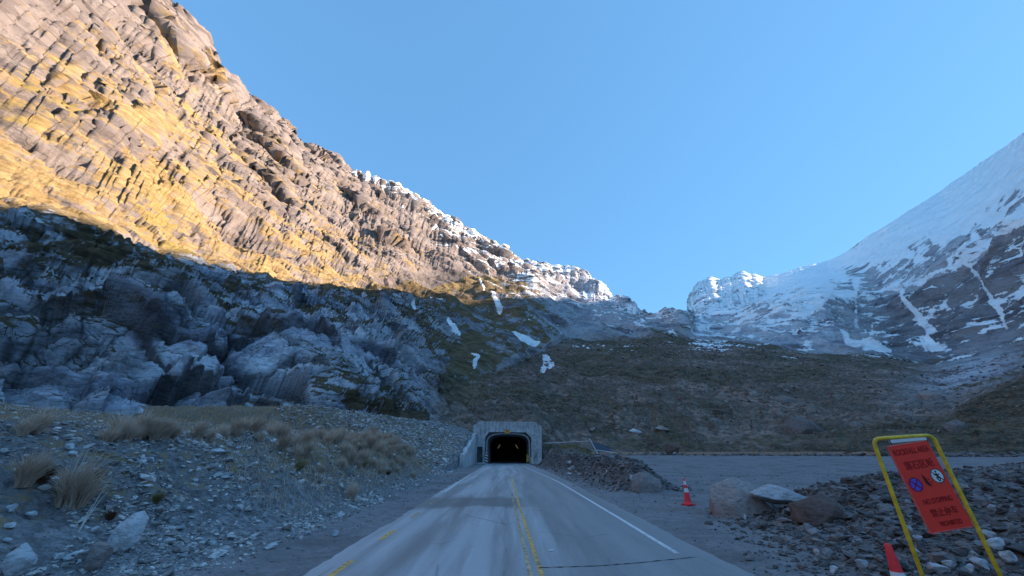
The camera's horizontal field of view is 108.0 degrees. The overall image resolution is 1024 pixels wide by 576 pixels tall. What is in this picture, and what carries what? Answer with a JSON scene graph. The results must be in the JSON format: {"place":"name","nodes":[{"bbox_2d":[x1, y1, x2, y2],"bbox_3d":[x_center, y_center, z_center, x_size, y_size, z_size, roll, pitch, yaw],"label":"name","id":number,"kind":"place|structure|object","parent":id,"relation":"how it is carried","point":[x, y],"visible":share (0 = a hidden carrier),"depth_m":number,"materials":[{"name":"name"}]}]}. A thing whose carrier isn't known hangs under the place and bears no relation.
{"place":"outdoors","nodes":[
{"label":"outdoors","id":0,"kind":"place"},
{"bbox_2d":[177,426,441,520],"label":"grass","id":1,"kind":"structure","parent":0,"point":[314,483],"depth_m":13.79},
{"bbox_2d":[0,0,693,432],"bbox_3d":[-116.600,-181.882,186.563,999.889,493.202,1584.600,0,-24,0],"label":"mountain","id":2,"kind":"structure","parent":0,"point":[186,218],"depth_m":150.76,"materials":[{"name":"stone"}]},
{"bbox_2d":[0,402,1023,575],"bbox_3d":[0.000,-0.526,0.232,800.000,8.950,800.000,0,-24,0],"label":"ground","id":3,"kind":"structure","parent":0,"point":[47,531],"depth_m":9.86,"materials":[{"name":"gravel"}]},
{"bbox_2d":[4,522,16,527],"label":"stone","id":4,"kind":"object","parent":3,"relation":"on","point":[10,525],"visible":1,"depth_m":5.82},
{"bbox_2d":[5,503,18,512],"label":"stone","id":5,"kind":"object","parent":3,"relation":"on","point":[10,508],"visible":1,"depth_m":6.13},
{"bbox_2d":[1,542,37,575],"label":"boulder","id":6,"kind":"object","parent":3,"relation":"on","point":[21,559],"visible":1,"depth_m":5.16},
{"bbox_2d":[5,415,54,435],"bbox_3d":[-10.085,2.885,7.796,0.733,0.415,0.770,2,-24,-4],"label":"tussock","id":7,"kind":"object","parent":3,"relation":"on","point":[24,429],"visible":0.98,"depth_m":7.70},
{"bbox_2d":[25,510,36,516],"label":"stone","id":8,"kind":"object","parent":3,"relation":"on","point":[33,513],"visible":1,"depth_m":6.39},
{"bbox_2d":[4,443,74,487],"bbox_3d":[-8.788,3.285,6.917,1.024,0.762,1.026,17,-29,-34],"label":"tussock","id":9,"kind":"object","parent":3,"relation":"on","point":[29,474],"visible":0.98,"depth_m":6.87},
{"bbox_2d":[28,405,67,433],"bbox_3d":[-10.138,2.860,8.128,0.755,0.634,0.753,-10,-26,22],"label":"tussock","id":10,"kind":"object","parent":3,"relation":"on","point":[42,427],"visible":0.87,"depth_m":8.03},
{"bbox_2d":[36,461,66,483],"bbox_3d":[-8.867,3.519,7.109,0.611,0.391,0.650,-6,-24,13],"label":"tussock","id":11,"kind":"object","parent":3,"relation":"on","point":[42,479],"visible":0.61,"depth_m":7.08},
{"bbox_2d":[53,552,64,559],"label":"stone","id":12,"kind":"object","parent":3,"relation":"on","point":[58,556],"visible":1,"depth_m":5.73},
{"bbox_2d":[62,554,74,561],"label":"stone","id":13,"kind":"object","parent":3,"relation":"on","point":[69,557],"visible":1,"depth_m":5.75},
{"bbox_2d":[43,449,122,507],"bbox_3d":[-8.405,3.685,7.272,1.260,1.025,1.277,11,-26,-23],"label":"tussock","id":14,"kind":"object","parent":3,"relation":"on","point":[63,479],"visible":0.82,"depth_m":7.15,"materials":[{"name":"plant"}]},
{"bbox_2d":[47,468,118,508],"bbox_3d":[-8.339,3.870,7.243,1.239,0.725,1.255,-10,-26,22],"label":"tussock","id":15,"kind":"object","parent":3,"relation":"on","point":[83,500],"visible":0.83,"depth_m":7.13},
{"bbox_2d":[78,476,111,532],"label":"dead stalks","id":16,"kind":"object","parent":3,"relation":"on","point":[85,520],"visible":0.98,"depth_m":6.83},
{"bbox_2d":[83,541,113,570],"bbox_3d":[-6.574,4.253,5.895,0.348,0.393,0.297,5,-24,-10],"label":"boulder","id":17,"kind":"object","parent":3,"relation":"on","point":[100,553],"visible":1,"depth_m":5.83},
{"bbox_2d":[93,467,112,482],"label":"tussock","id":18,"kind":"object","parent":3,"relation":"on","point":[102,473],"visible":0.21,"depth_m":7.77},
{"bbox_2d":[88,423,124,442],"bbox_3d":[-9.757,3.528,9.056,0.819,0.457,0.829,-5,-24,10],"label":"tussock","id":19,"kind":"object","parent":3,"relation":"on","point":[108,435],"visible":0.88,"depth_m":8.98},
{"bbox_2d":[102,508,120,520],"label":"tussock","id":20,"kind":"object","parent":3,"relation":"on","point":[111,515],"visible":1,"depth_m":7.18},
{"bbox_2d":[99,412,137,430],"bbox_3d":[-10.125,3.497,9.633,0.904,0.594,0.916,-8,-25,17],"label":"tussock","id":21,"kind":"object","parent":3,"relation":"on","point":[118,421],"visible":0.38,"depth_m":9.58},
{"bbox_2d":[114,415,137,441],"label":"tussock","id":22,"kind":"object","parent":3,"relation":"on","point":[124,427],"visible":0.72,"depth_m":9.29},
{"bbox_2d":[107,511,148,551],"bbox_3d":[-6.909,4.376,6.702,0.553,0.638,0.374,0,-24,0],"label":"boulder","id":23,"kind":"object","parent":3,"relation":"on","point":[126,535],"visible":0.87,"depth_m":6.58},
{"bbox_2d":[123,420,145,441],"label":"tussock","id":24,"kind":"object","parent":3,"relation":"on","point":[129,436],"visible":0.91,"depth_m":9.35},
{"bbox_2d":[133,422,149,437],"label":"tussock","id":25,"kind":"object","parent":3,"relation":"on","point":[140,435],"visible":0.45,"depth_m":9.70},
{"bbox_2d":[132,407,157,427],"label":"tussock","id":26,"kind":"object","parent":3,"relation":"on","point":[143,418],"visible":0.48,"depth_m":10.15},
{"bbox_2d":[140,424,153,438],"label":"tussock","id":27,"kind":"object","parent":3,"relation":"on","point":[145,434],"visible":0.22,"depth_m":9.99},
{"bbox_2d":[133,413,164,428],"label":"tussock","id":28,"kind":"object","parent":3,"relation":"on","point":[150,420],"visible":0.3,"depth_m":10.25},
{"bbox_2d":[147,423,170,440],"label":"tussock","id":29,"kind":"object","parent":3,"relation":"on","point":[151,437],"visible":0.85,"depth_m":10.12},
{"bbox_2d":[150,490,169,504],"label":"tussock","id":30,"kind":"object","parent":3,"relation":"on","point":[155,499],"visible":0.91,"depth_m":8.23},
{"bbox_2d":[145,421,174,439],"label":"tussock","id":31,"kind":"object","parent":3,"relation":"on","point":[154,427],"visible":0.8,"depth_m":10.18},
{"bbox_2d":[154,416,179,429],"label":"tussock","id":32,"kind":"object","parent":3,"relation":"on","point":[168,423],"visible":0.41,"depth_m":10.43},
{"bbox_2d":[162,538,174,543],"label":"stone","id":33,"kind":"object","parent":3,"relation":"on","point":[169,540],"visible":0.92,"depth_m":7.16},
{"bbox_2d":[157,417,183,439],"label":"tussock","id":34,"kind":"object","parent":3,"relation":"on","point":[165,436],"visible":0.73,"depth_m":10.40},
{"bbox_2d":[165,529,178,535],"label":"stone","id":35,"kind":"object","parent":3,"relation":"on","point":[173,532],"visible":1,"depth_m":7.51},
{"bbox_2d":[169,421,187,438],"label":"tussock","id":36,"kind":"object","parent":3,"relation":"on","point":[174,435],"visible":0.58,"depth_m":10.74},
{"bbox_2d":[0,401,388,486],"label":"grass","id":37,"kind":"structure","parent":3,"relation":"on","point":[32,408],"depth_m":29.37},
{"bbox_2d":[188,415,214,440],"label":"tussock","id":38,"kind":"object","parent":3,"relation":"on","point":[200,431],"visible":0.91,"depth_m":11.74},
{"bbox_2d":[206,428,221,440],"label":"tussock","id":39,"kind":"object","parent":3,"relation":"on","point":[211,434],"visible":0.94,"depth_m":12.16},
{"bbox_2d":[211,448,228,454],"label":"stone","id":40,"kind":"object","parent":3,"relation":"on","point":[217,451],"visible":0.94,"depth_m":11.34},
{"bbox_2d":[216,422,230,436],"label":"tussock","id":41,"kind":"object","parent":3,"relation":"on","point":[222,431],"visible":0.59,"depth_m":12.88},
{"bbox_2d":[0,402,468,575],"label":"rubble","id":42,"kind":"object","parent":3,"relation":"on","point":[216,554],"visible":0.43,"depth_m":8.56,"materials":[{"name":"stone"}]},
{"bbox_2d":[224,417,248,433],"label":"tussock","id":43,"kind":"object","parent":3,"relation":"on","point":[237,425],"visible":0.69,"depth_m":13.42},
{"bbox_2d":[232,427,243,436],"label":"tussock","id":44,"kind":"object","parent":3,"relation":"on","point":[237,433],"visible":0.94,"depth_m":13.26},
{"bbox_2d":[232,415,255,431],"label":"tussock","id":45,"kind":"object","parent":3,"relation":"on","point":[249,424],"visible":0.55,"depth_m":13.76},
{"bbox_2d":[246,413,272,431],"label":"tussock","id":46,"kind":"object","parent":3,"relation":"on","point":[259,424],"visible":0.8,"depth_m":14.19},
{"bbox_2d":[254,431,267,441],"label":"tussock","id":47,"kind":"object","parent":3,"relation":"on","point":[260,437],"visible":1,"depth_m":13.66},
{"bbox_2d":[265,424,276,434],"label":"tussock","id":48,"kind":"object","parent":3,"relation":"on","point":[268,430],"visible":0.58,"depth_m":15.40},
{"bbox_2d":[265,542,277,549],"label":"stone","id":49,"kind":"object","parent":3,"relation":"on","point":[271,545],"visible":1,"depth_m":7.95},
{"bbox_2d":[265,414,285,432],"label":"tussock","id":50,"kind":"object","parent":3,"relation":"on","point":[272,423],"visible":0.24,"depth_m":16.57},
{"bbox_2d":[271,421,287,437],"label":"tussock","id":51,"kind":"object","parent":3,"relation":"on","point":[278,429],"visible":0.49,"depth_m":16.02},
{"bbox_2d":[275,431,295,450],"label":"tussock","id":52,"kind":"object","parent":3,"relation":"on","point":[283,444],"visible":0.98,"depth_m":14.21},
{"bbox_2d":[279,421,293,438],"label":"tussock","id":53,"kind":"object","parent":3,"relation":"on","point":[286,429],"visible":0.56,"depth_m":16.09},
{"bbox_2d":[282,524,291,530],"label":"stone","id":54,"kind":"object","parent":3,"relation":"on","point":[287,527],"visible":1,"depth_m":9.59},
{"bbox_2d":[289,442,306,459],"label":"tussock","id":55,"kind":"object","parent":3,"relation":"on","point":[297,452],"visible":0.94,"depth_m":14.42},
{"bbox_2d":[291,431,306,448],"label":"tussock","id":56,"kind":"object","parent":3,"relation":"on","point":[296,440],"visible":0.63,"depth_m":15.54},
{"bbox_2d":[292,456,312,471],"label":"tussock","id":57,"kind":"object","parent":3,"relation":"on","point":[300,463],"visible":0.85,"depth_m":13.60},
{"bbox_2d":[298,428,315,448],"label":"tussock","id":58,"kind":"object","parent":3,"relation":"on","point":[307,436],"visible":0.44,"depth_m":16.02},
{"bbox_2d":[295,439,319,457],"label":"tussock","id":59,"kind":"object","parent":3,"relation":"on","point":[308,450],"visible":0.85,"depth_m":15.29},
{"bbox_2d":[313,424,326,439],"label":"tussock","id":60,"kind":"object","parent":3,"relation":"on","point":[318,432],"visible":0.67,"depth_m":19.90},
{"bbox_2d":[323,430,340,444],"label":"tussock","id":61,"kind":"object","parent":3,"relation":"on","point":[329,438],"visible":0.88,"depth_m":18.74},
{"bbox_2d":[328,428,347,443],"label":"tussock","id":62,"kind":"object","parent":3,"relation":"on","point":[336,441],"visible":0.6,"depth_m":19.30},
{"bbox_2d":[337,455,346,468],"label":"tussock","id":63,"kind":"object","parent":3,"relation":"on","point":[343,461],"visible":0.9,"depth_m":17.12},
{"bbox_2d":[334,440,352,454],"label":"tussock","id":64,"kind":"object","parent":3,"relation":"on","point":[344,449],"visible":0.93,"depth_m":18.55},
{"bbox_2d":[345,444,358,464],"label":"tussock","id":65,"kind":"object","parent":3,"relation":"on","point":[351,455],"visible":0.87,"depth_m":18.33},
{"bbox_2d":[341,481,364,500],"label":"tussock","id":66,"kind":"object","parent":3,"relation":"on","point":[352,492],"visible":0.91,"depth_m":14.78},
{"bbox_2d":[262,404,467,472],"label":"scree","id":67,"kind":"structure","parent":3,"relation":"on","point":[414,435],"depth_m":45.49,"materials":[{"name":"gravel"}]},
{"bbox_2d":[457,434,472,439],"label":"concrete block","id":68,"kind":"structure","parent":67,"relation":"on","point":[466,436],"depth_m":61.76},
{"bbox_2d":[358,447,374,462],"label":"tussock","id":69,"kind":"object","parent":3,"relation":"on","point":[364,456],"visible":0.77,"depth_m":20.30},
{"bbox_2d":[365,434,378,448],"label":"tussock","id":70,"kind":"object","parent":3,"relation":"on","point":[370,443],"visible":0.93,"depth_m":23.00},
{"bbox_2d":[367,456,377,467],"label":"tussock","id":71,"kind":"object","parent":3,"relation":"on","point":[373,461],"visible":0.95,"depth_m":20.96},
{"bbox_2d":[374,439,386,453],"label":"tussock","id":72,"kind":"object","parent":3,"relation":"on","point":[380,447],"visible":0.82,"depth_m":23.86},
{"bbox_2d":[379,464,387,474],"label":"tussock","id":73,"kind":"object","parent":3,"relation":"on","point":[383,469],"visible":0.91,"depth_m":21.07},
{"bbox_2d":[387,444,398,454],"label":"tussock","id":74,"kind":"object","parent":3,"relation":"on","point":[392,449],"visible":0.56,"depth_m":25.65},
{"bbox_2d":[459,422,541,467],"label":"tunnel portal","id":75,"kind":"object","parent":3,"relation":"on","point":[520,440],"visible":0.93,"depth_m":67.45,"materials":[{"name":"concrete"}]},
{"bbox_2d":[477,447,482,462],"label":"niche door","id":76,"kind":"structure","parent":75,"relation":"in","point":[479,449],"depth_m":66.18,"materials":[{"name":"metal"}]},
{"bbox_2d":[552,437,614,453],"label":"barrier frame","id":77,"kind":"object","parent":3,"relation":"on","point":[598,447],"visible":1,"depth_m":53.77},
{"bbox_2d":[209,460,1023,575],"bbox_3d":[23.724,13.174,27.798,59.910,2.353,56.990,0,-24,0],"label":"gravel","id":78,"kind":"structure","parent":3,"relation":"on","point":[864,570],"depth_m":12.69,"materials":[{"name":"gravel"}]},
{"bbox_2d":[533,445,700,491],"bbox_3d":[6.134,18.184,40.059,8.469,3.112,44.459,1,-24,-2],"label":"rubble","id":79,"kind":"object","parent":3,"relation":"on","point":[621,464],"visible":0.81,"depth_m":25.66,"materials":[{"name":"stone"}]},
{"bbox_2d":[631,471,661,492],"bbox_3d":[7.080,10.230,19.584,1.703,1.055,1.024,5,-24,2],"label":"boulder","id":80,"kind":"object","parent":3,"relation":"on","point":[644,482],"visible":0.89,"depth_m":19.23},
{"bbox_2d":[664,442,679,454],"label":"boulder","id":81,"kind":"object","parent":3,"relation":"on","point":[670,448],"visible":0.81,"depth_m":74.18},
{"bbox_2d":[681,478,695,505],"bbox_3d":[6.872,8.026,14.656,0.400,0.920,0.400,8,-25,-18],"label":"traffic cone","id":82,"kind":"object","parent":3,"relation":"on","point":[687,502],"visible":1,"depth_m":14.52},
{"bbox_2d":[708,477,772,517],"bbox_3d":[7.637,7.024,12.489,2.168,1.209,1.492,0,-24,0],"label":"boulder","id":83,"kind":"object","parent":3,"relation":"on","point":[733,497],"visible":0.81,"depth_m":11.99,"materials":[{"name":"stone"}]},
{"bbox_2d":[591,451,1023,456],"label":"rubble","id":84,"kind":"object","parent":3,"relation":"on","point":[985,454],"visible":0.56,"depth_m":61.87,"materials":[{"name":"stone"}]},
{"bbox_2d":[788,494,847,525],"bbox_3d":[8.161,5.829,9.834,1.625,0.693,1.129,2,-24,-5],"label":"boulder","id":85,"kind":"object","parent":3,"relation":"on","point":[817,509],"visible":0.84,"depth_m":9.53,"materials":[{"name":"stone"}]},
{"bbox_2d":[829,565,837,572],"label":"stone","id":86,"kind":"object","parent":3,"relation":"on","point":[833,568],"visible":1,"depth_m":6.30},
{"bbox_2d":[698,462,1023,575],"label":"rubble","id":87,"kind":"object","parent":3,"relation":"on","point":[886,508],"visible":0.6,"depth_m":8.13,"materials":[{"name":"stone"}]},
{"bbox_2d":[749,484,806,503],"bbox_3d":[8.544,6.546,11.771,1.854,0.584,0.804,0,-24,0],"label":"boulder","id":88,"kind":"object","parent":87,"relation":"on","point":[772,494],"visible":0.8,"depth_m":11.56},
{"bbox_2d":[941,560,957,566],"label":"stone","id":89,"kind":"object","parent":87,"relation":"on","point":[949,563],"visible":0.98,"depth_m":5.69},
{"bbox_2d":[968,556,989,569],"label":"stone","id":90,"kind":"object","parent":87,"relation":"on","point":[981,563],"visible":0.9,"depth_m":5.51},
{"bbox_2d":[976,530,996,536],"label":"stone","id":91,"kind":"object","parent":87,"relation":"on","point":[987,533],"visible":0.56,"depth_m":6.26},
{"bbox_2d":[987,504,996,513],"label":"stone","id":92,"kind":"object","parent":87,"relation":"on","point":[990,507],"visible":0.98,"depth_m":7.25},
{"bbox_2d":[986,537,1004,549],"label":"stone","id":93,"kind":"object","parent":87,"relation":"on","point":[998,543],"visible":0.85,"depth_m":5.76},
{"bbox_2d":[998,550,1017,564],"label":"stone","id":94,"kind":"object","parent":87,"relation":"on","point":[1008,556],"visible":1,"depth_m":5.41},
{"bbox_2d":[854,559,867,567],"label":"stone","id":95,"kind":"object","parent":3,"relation":"on","point":[861,563],"visible":0.97,"depth_m":6.32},
{"bbox_2d":[873,554,885,561],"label":"stone","id":96,"kind":"object","parent":3,"relation":"on","point":[878,557],"visible":1,"depth_m":6.44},
{"bbox_2d":[884,543,905,575],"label":"traffic cone","id":97,"kind":"object","parent":3,"relation":"on","point":[895,568],"visible":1,"depth_m":3.79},
{"bbox_2d":[872,433,1002,575],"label":"rockfall sign","id":98,"kind":"object","parent":3,"relation":"on","point":[934,497],"visible":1,"depth_m":4.23,"materials":[{"name":"metal"}]},
{"bbox_2d":[926,562,950,573],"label":"stone","id":99,"kind":"object","parent":3,"relation":"on","point":[940,569],"visible":0.94,"depth_m":5.63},
{"bbox_2d":[926,552,958,564],"bbox_3d":[6.777,4.262,5.860,0.353,0.179,0.335,15,-28,-30],"label":"stone","id":100,"kind":"object","parent":3,"relation":"on","point":[936,557],"visible":0.86,"depth_m":5.80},
{"bbox_2d":[965,563,974,573],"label":"stone","id":101,"kind":"object","parent":3,"relation":"on","point":[969,567],"visible":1,"depth_m":5.46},
{"bbox_2d":[304,459,754,575],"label":"road","id":102,"kind":"structure","parent":0,"point":[467,526],"depth_m":8.82,"materials":[{"name":"asphalt"}]},
{"bbox_2d":[327,560,354,575],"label":"road marking dash","id":103,"kind":"object","parent":102,"relation":"on","point":[339,569],"visible":1,"depth_m":6.61,"materials":[{"name":"yellow paint"}]},
{"bbox_2d":[378,530,395,539],"bbox_3d":[-3.120,6.184,9.322,0.121,0.001,1.153,1,-24,-1],"label":"road marking dash","id":104,"kind":"object","parent":102,"relation":"on","point":[386,535],"visible":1,"depth_m":9.22,"materials":[{"name":"yellow paint"}]},
{"bbox_2d":[511,492,532,575],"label":"road marking centre faded","id":105,"kind":"object","parent":102,"relation":"on","point":[528,565],"visible":1,"depth_m":8.41,"materials":[{"name":"paint"}]},
{"bbox_2d":[511,477,544,575],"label":"road marking","id":106,"kind":"object","parent":102,"relation":"on","point":[538,564],"visible":1,"depth_m":8.55,"materials":[{"name":"yellow paint"}]},
{"bbox_2d":[524,466,678,552],"bbox_3d":[2.769,16.094,31.791,0.569,0.001,52.880,1,-24,-2],"label":"road marking edge","id":107,"kind":"object","parent":102,"relation":"on","point":[655,540],"visible":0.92,"depth_m":10.62,"materials":[{"name":"white paint"}]},
{"bbox_2d":[540,557,690,567],"bbox_3d":[2.065,5.130,6.933,3.238,0.001,0.191,5,-24,-12],"label":"road joint","id":108,"kind":"object","parent":102,"relation":"on","point":[617,564],"visible":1,"depth_m":6.91,"materials":[{"name":"asphalt"}]},
{"bbox_2d":[552,444,593,455],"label":"grass","id":109,"kind":"structure","parent":0,"point":[574,446],"depth_m":57.01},
{"bbox_2d":[171,0,1023,312],"label":"sky","id":110,"kind":"structure","parent":0,"point":[653,149],"materials":[{"name":"blue"}]},
{"bbox_2d":[592,451,875,455],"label":"grass","id":111,"kind":"structure","parent":0,"point":[768,453],"depth_m":72.00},
{"bbox_2d":[485,329,1023,458],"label":"hillside","id":112,"kind":"structure","parent":0,"point":[990,435],"depth_m":128.40,"materials":[{"name":"plant"}]},
{"bbox_2d":[472,333,1023,434],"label":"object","id":113,"kind":"object","parent":112,"relation":"on","point":[785,390],"visible":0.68,"depth_m":164.22,"materials":[{"name":"plant"}]},
{"bbox_2d":[775,395,795,402],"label":"boulder","id":114,"kind":"object","parent":112,"relation":"on","point":[788,399],"visible":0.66,"depth_m":131.08,"materials":[{"name":"stone"}]},
{"bbox_2d":[780,417,822,434],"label":"boulder","id":115,"kind":"object","parent":112,"relation":"on","point":[793,425],"visible":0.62,"depth_m":100.43,"materials":[{"name":"stone"}]},
{"bbox_2d":[848,421,862,428],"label":"boulder","id":116,"kind":"object","parent":112,"relation":"on","point":[853,424],"visible":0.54,"depth_m":97.32,"materials":[{"name":"stone"}]},
{"bbox_2d":[892,403,907,408],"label":"boulder","id":117,"kind":"object","parent":112,"relation":"on","point":[901,405],"visible":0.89,"depth_m":110.28,"materials":[{"name":"stone"}]},
{"bbox_2d":[916,390,945,399],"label":"boulder","id":118,"kind":"object","parent":112,"relation":"on","point":[925,395],"visible":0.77,"depth_m":128.67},
{"bbox_2d":[941,419,967,431],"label":"boulder","id":119,"kind":"object","parent":112,"relation":"on","point":[956,425],"visible":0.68,"depth_m":78.65,"materials":[{"name":"stone"}]},
{"bbox_2d":[686,133,1023,361],"bbox_3d":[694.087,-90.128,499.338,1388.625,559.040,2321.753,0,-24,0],"label":"mountain","id":120,"kind":"structure","parent":0,"point":[938,276],"depth_m":528.44,"materials":[{"name":"snow"}]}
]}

